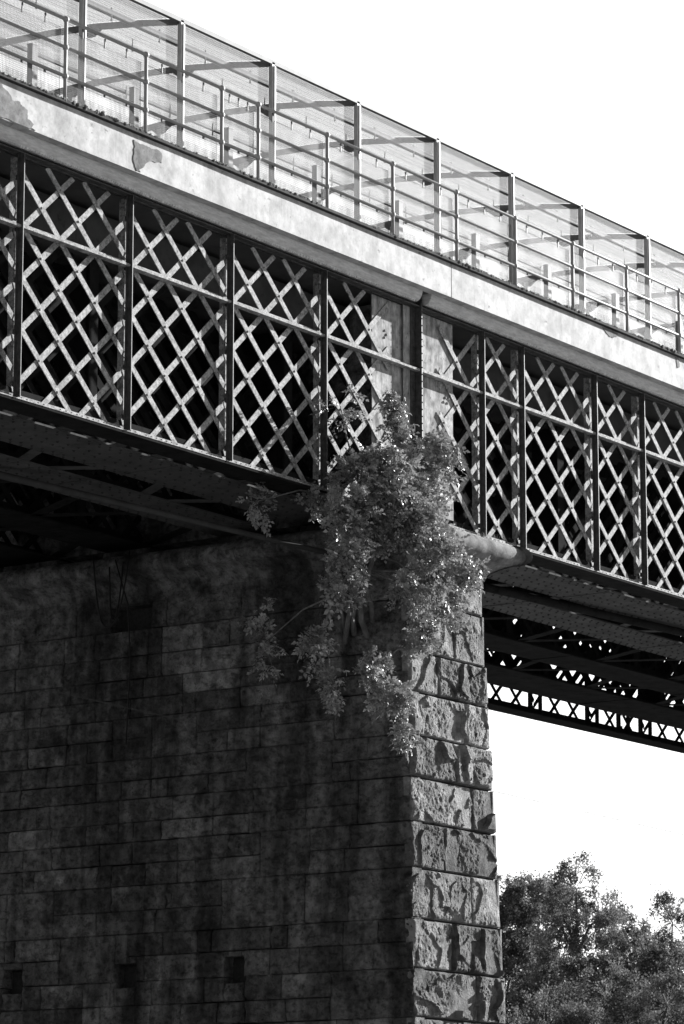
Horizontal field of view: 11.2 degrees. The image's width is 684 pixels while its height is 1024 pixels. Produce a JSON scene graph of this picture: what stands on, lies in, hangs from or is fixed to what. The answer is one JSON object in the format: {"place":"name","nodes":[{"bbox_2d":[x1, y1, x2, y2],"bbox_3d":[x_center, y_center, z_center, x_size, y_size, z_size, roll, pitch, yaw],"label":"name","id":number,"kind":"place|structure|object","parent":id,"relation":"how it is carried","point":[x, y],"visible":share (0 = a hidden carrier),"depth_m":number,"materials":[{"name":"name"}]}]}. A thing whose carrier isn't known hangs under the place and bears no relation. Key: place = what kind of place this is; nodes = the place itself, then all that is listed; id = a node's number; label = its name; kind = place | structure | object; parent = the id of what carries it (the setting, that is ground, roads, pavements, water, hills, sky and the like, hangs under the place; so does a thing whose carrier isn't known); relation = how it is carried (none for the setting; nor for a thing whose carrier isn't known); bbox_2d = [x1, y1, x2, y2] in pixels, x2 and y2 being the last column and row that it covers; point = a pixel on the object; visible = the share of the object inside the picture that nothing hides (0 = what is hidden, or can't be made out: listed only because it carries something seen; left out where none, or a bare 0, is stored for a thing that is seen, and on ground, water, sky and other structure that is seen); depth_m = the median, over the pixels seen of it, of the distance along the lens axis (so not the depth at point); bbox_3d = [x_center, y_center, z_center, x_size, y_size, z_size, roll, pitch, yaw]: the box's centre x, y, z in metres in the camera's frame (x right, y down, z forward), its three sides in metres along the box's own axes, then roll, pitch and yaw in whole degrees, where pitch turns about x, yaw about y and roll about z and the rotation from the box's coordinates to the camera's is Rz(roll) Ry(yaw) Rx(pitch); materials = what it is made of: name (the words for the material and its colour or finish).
{"place":"outdoors","nodes":[
{"label":"outdoors","id":0,"kind":"place"},
{"bbox_2d":[0,0,683,1009],"label":"sky","id":1,"kind":"structure","parent":0,"point":[583,100],"materials":[{"name":"white"}]},
{"bbox_3d":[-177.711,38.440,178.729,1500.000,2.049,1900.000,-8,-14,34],"label":"ground","id":2,"kind":"structure","parent":0,"visible":0},
{"bbox_2d":[0,305,532,1023],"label":"stone pier","id":3,"kind":"structure","parent":2,"relation":"on","point":[158,869],"depth_m":48.28,"materials":[{"name":"stone"}]},
{"bbox_2d":[0,483,73,568],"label":"girder","id":4,"kind":"object","parent":3,"relation":"on","point":[11,554],"visible":0.17,"depth_m":51.07,"materials":[{"name":"metal"}]},
{"bbox_2d":[0,308,163,552],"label":"girder","id":5,"kind":"object","parent":3,"relation":"on","point":[91,533],"visible":0.27,"depth_m":49.16,"materials":[{"name":"metal"}]},
{"bbox_2d":[0,471,356,559],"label":"service pipe","id":6,"kind":"object","parent":5,"relation":"attached to","point":[86,495],"visible":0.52,"depth_m":45.71,"materials":[{"name":"black metal"}]},
{"bbox_2d":[0,528,683,705],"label":"cross bracing","id":7,"kind":"object","parent":5,"relation":"attached to","point":[65,550],"visible":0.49,"depth_m":61.28,"materials":[{"name":"metal"}]},
{"bbox_2d":[92,550,130,627],"bbox_3d":[-3.279,1.099,49.423,0.684,1.092,0.072,-8,-14,34],"label":"hanging cable","id":8,"kind":"object","parent":3,"relation":"hanging from","point":[122,593],"visible":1,"depth_m":49.34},
{"bbox_2d":[109,565,123,620],"bbox_3d":[-3.210,1.151,49.425,0.264,0.791,0.072,-8,-14,34],"label":"hanging cable","id":9,"kind":"object","parent":3,"relation":"hanging from","point":[112,619],"visible":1,"depth_m":49.41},
{"bbox_2d":[0,250,286,536],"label":"girder","id":10,"kind":"object","parent":3,"relation":"on","point":[115,486],"visible":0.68,"depth_m":47.27,"materials":[{"name":"metal"}]},
{"bbox_2d":[0,177,349,525],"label":"girder","id":11,"kind":"object","parent":3,"relation":"on","point":[78,447],"visible":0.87,"depth_m":45.29,"materials":[{"name":"metal"}]},
{"bbox_2d":[19,449,659,631],"bbox_3d":[4.256,1.661,55.967,0.650,0.012,42.784,-8,-14,34],"label":"cross bracing","id":12,"kind":"object","parent":11,"relation":"attached to","point":[29,455],"visible":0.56,"depth_m":46.39,"materials":[{"name":"metal"}]},
{"bbox_2d":[16,414,677,607],"bbox_3d":[5.545,1.566,55.505,0.330,0.012,42.956,-8,-14,34],"label":"cross bracing","id":13,"kind":"object","parent":11,"relation":"attached to","point":[160,456],"visible":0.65,"depth_m":45.35,"materials":[{"name":"metal"}]},
{"bbox_2d":[0,143,419,512],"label":"lattice girder","id":14,"kind":"object","parent":3,"relation":"on","point":[387,329],"visible":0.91,"depth_m":44.42,"materials":[{"name":"metal"}]},
{"bbox_2d":[235,383,491,762],"bbox_3d":[0.241,0.759,46.297,3.467,5.191,2.771,-1,-12,4],"label":"pier shrub","id":15,"kind":"object","parent":3,"relation":"attached to","point":[394,512],"visible":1,"depth_m":46.19,"materials":[{"name":"grey plant"}]},
{"bbox_2d":[410,296,422,460],"bbox_3d":[1.023,-1.455,48.591,0.186,3.180,0.132,3,-12,-12],"label":"joint post","id":16,"kind":"object","parent":3,"relation":"on","point":[416,383],"visible":0.62,"depth_m":48.66,"materials":[{"name":"metal"}]},
{"bbox_2d":[444,522,496,540],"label":"grass tufts","id":17,"kind":"object","parent":3,"relation":"on","point":[477,534],"visible":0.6,"depth_m":48.34,"materials":[{"name":"plant"}]},
{"bbox_2d":[422,307,683,608],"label":"lattice girder","id":18,"kind":"object","parent":3,"relation":"on","point":[439,383],"visible":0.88,"depth_m":51.56,"materials":[{"name":"metal"}]},
{"bbox_2d":[0,72,683,433],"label":"bridge deck","id":19,"kind":"structure","parent":18,"relation":"on","point":[52,128],"depth_m":46.59,"materials":[{"name":"concrete"}]},
{"bbox_2d":[27,43,37,86],"bbox_3d":[-3.817,-5.264,43.098,0.090,1.035,0.110,-8,-14,34],"label":"short post","id":20,"kind":"object","parent":19,"relation":"on","point":[31,67],"visible":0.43,"depth_m":43.12,"materials":[{"name":"metal"}]},
{"bbox_2d":[129,86,139,128],"bbox_3d":[-2.662,-4.926,44.745,0.090,1.035,0.110,-8,-14,34],"label":"short post","id":21,"kind":"object","parent":19,"relation":"on","point":[130,115],"visible":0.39,"depth_m":44.77,"materials":[{"name":"metal"}]},
{"bbox_2d":[224,127,233,166],"bbox_3d":[-1.506,-4.588,46.392,0.090,1.035,0.110,-8,-14,34],"label":"short post","id":22,"kind":"object","parent":19,"relation":"on","point":[228,129],"visible":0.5,"depth_m":46.41,"materials":[{"name":"metal"}]},
{"bbox_2d":[312,165,320,204],"bbox_3d":[-0.351,-4.250,48.039,0.090,1.035,0.110,-8,-14,34],"label":"short post","id":23,"kind":"object","parent":19,"relation":"on","point":[318,187],"visible":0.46,"depth_m":48.06,"materials":[{"name":"metal"}]},
{"bbox_2d":[0,71,683,354],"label":"moss","id":24,"kind":"object","parent":19,"relation":"on","point":[270,183],"visible":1,"depth_m":45.91,"materials":[{"name":"plant"}]},
{"bbox_2d":[0,0,683,349],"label":"safety cage","id":25,"kind":"object","parent":19,"relation":"on","point":[406,138],"visible":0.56,"depth_m":50.37,"materials":[{"name":"grey paint"}]},
{"bbox_2d":[0,0,683,353],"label":"handrail","id":26,"kind":"object","parent":19,"relation":"on","point":[464,251],"visible":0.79,"depth_m":47.28,"materials":[{"name":"metal"}]},
{"bbox_2d":[395,200,402,237],"bbox_3d":[0.805,-3.913,49.686,0.090,1.035,0.110,-8,-14,34],"label":"short post","id":27,"kind":"object","parent":19,"relation":"on","point":[397,219],"visible":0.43,"depth_m":49.70,"materials":[{"name":"metal"}]},
{"bbox_2d":[471,233,479,267],"bbox_3d":[1.960,-3.575,51.333,0.090,1.035,0.110,-8,-14,34],"label":"short post","id":28,"kind":"object","parent":19,"relation":"on","point":[477,236],"visible":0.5,"depth_m":51.37,"materials":[{"name":"metal"}]},
{"bbox_2d":[543,264,551,298],"bbox_3d":[3.115,-3.237,52.980,0.090,1.035,0.110,-8,-14,34],"label":"short post","id":29,"kind":"object","parent":19,"relation":"on","point":[546,282],"visible":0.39,"depth_m":52.99,"materials":[{"name":"metal"}]},
{"bbox_2d":[611,293,618,327],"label":"short post","id":30,"kind":"object","parent":19,"relation":"on","point":[616,306],"visible":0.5,"depth_m":54.64,"materials":[{"name":"metal"}]},
{"bbox_2d":[676,321,682,352],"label":"short post","id":31,"kind":"object","parent":19,"relation":"on","point":[677,337],"visible":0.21,"depth_m":56.30,"materials":[{"name":"metal"}]},
{"bbox_2d":[452,347,683,628],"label":"girder","id":32,"kind":"object","parent":3,"relation":"on","point":[557,585],"visible":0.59,"depth_m":53.60,"materials":[{"name":"metal"}]},
{"bbox_2d":[482,583,683,636],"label":"service pipe","id":33,"kind":"object","parent":32,"relation":"attached to","point":[564,605],"visible":0.46,"depth_m":54.61,"materials":[{"name":"metal"}]},
{"bbox_2d":[453,413,683,660],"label":"girder","id":34,"kind":"object","parent":3,"relation":"on","point":[663,644],"visible":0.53,"depth_m":56.65,"materials":[{"name":"metal"}]},
{"bbox_2d":[0,479,683,680],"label":"cross bracing","id":35,"kind":"object","parent":34,"relation":"attached to","point":[45,511],"visible":0.52,"depth_m":50.04,"materials":[{"name":"metal"}]},
{"bbox_2d":[482,476,683,697],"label":"girder","id":36,"kind":"object","parent":3,"relation":"on","point":[502,635],"visible":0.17,"depth_m":60.56,"materials":[{"name":"metal"}]},
{"bbox_2d":[482,533,683,729],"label":"girder","id":37,"kind":"object","parent":3,"relation":"on","point":[640,706],"visible":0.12,"depth_m":64.21,"materials":[{"name":"metal"}]},
{"bbox_2d":[486,628,683,753],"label":"lattice girder","id":38,"kind":"object","parent":3,"relation":"on","point":[587,724],"visible":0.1,"depth_m":68.45,"materials":[{"name":"metal"}]},
{"bbox_2d":[1,679,683,834],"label":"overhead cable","id":39,"kind":"object","parent":2,"relation":"on","point":[348,758],"visible":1,"depth_m":20.77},
{"bbox_2d":[496,861,594,1023],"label":"oak tree","id":40,"kind":"object","parent":2,"relation":"on","point":[515,905],"visible":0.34,"depth_m":110.84,"materials":[{"name":"grey plant"}]},
{"bbox_2d":[503,867,592,1023],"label":"oak tree","id":41,"kind":"object","parent":2,"relation":"on","point":[543,899],"visible":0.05,"depth_m":117.13,"materials":[{"name":"grey plant"}]},
{"bbox_2d":[505,983,614,1023],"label":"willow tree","id":42,"kind":"object","parent":2,"relation":"on","point":[563,1013],"visible":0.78,"depth_m":88.76,"materials":[{"name":"grey plant"}]},
{"bbox_2d":[505,845,631,1022],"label":"birch tree","id":43,"kind":"object","parent":2,"relation":"on","point":[557,916],"visible":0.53,"depth_m":107.31,"materials":[{"name":"grey plant"}]},
{"bbox_2d":[516,952,683,1023],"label":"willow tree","id":44,"kind":"object","parent":2,"relation":"on","point":[625,987],"visible":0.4,"depth_m":93.75,"materials":[{"name":"grey plant"}]},
{"bbox_2d":[553,921,683,1023],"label":"oak tree","id":45,"kind":"object","parent":2,"relation":"on","point":[661,956],"visible":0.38,"depth_m":102.69,"materials":[{"name":"grey plant"}]},
{"bbox_2d":[589,895,668,985],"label":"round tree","id":46,"kind":"object","parent":2,"relation":"on","point":[631,926],"visible":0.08,"depth_m":119.04,"materials":[{"name":"grey plant"}]},
{"bbox_2d":[587,960,683,1023],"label":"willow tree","id":47,"kind":"object","parent":2,"relation":"on","point":[645,1000],"visible":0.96,"depth_m":90.73,"materials":[{"name":"grey plant"}]},
{"bbox_2d":[623,882,683,1018],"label":"birch tree","id":48,"kind":"object","parent":2,"relation":"on","point":[665,900],"visible":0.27,"depth_m":111.09,"materials":[{"name":"grey plant"}]}
]}

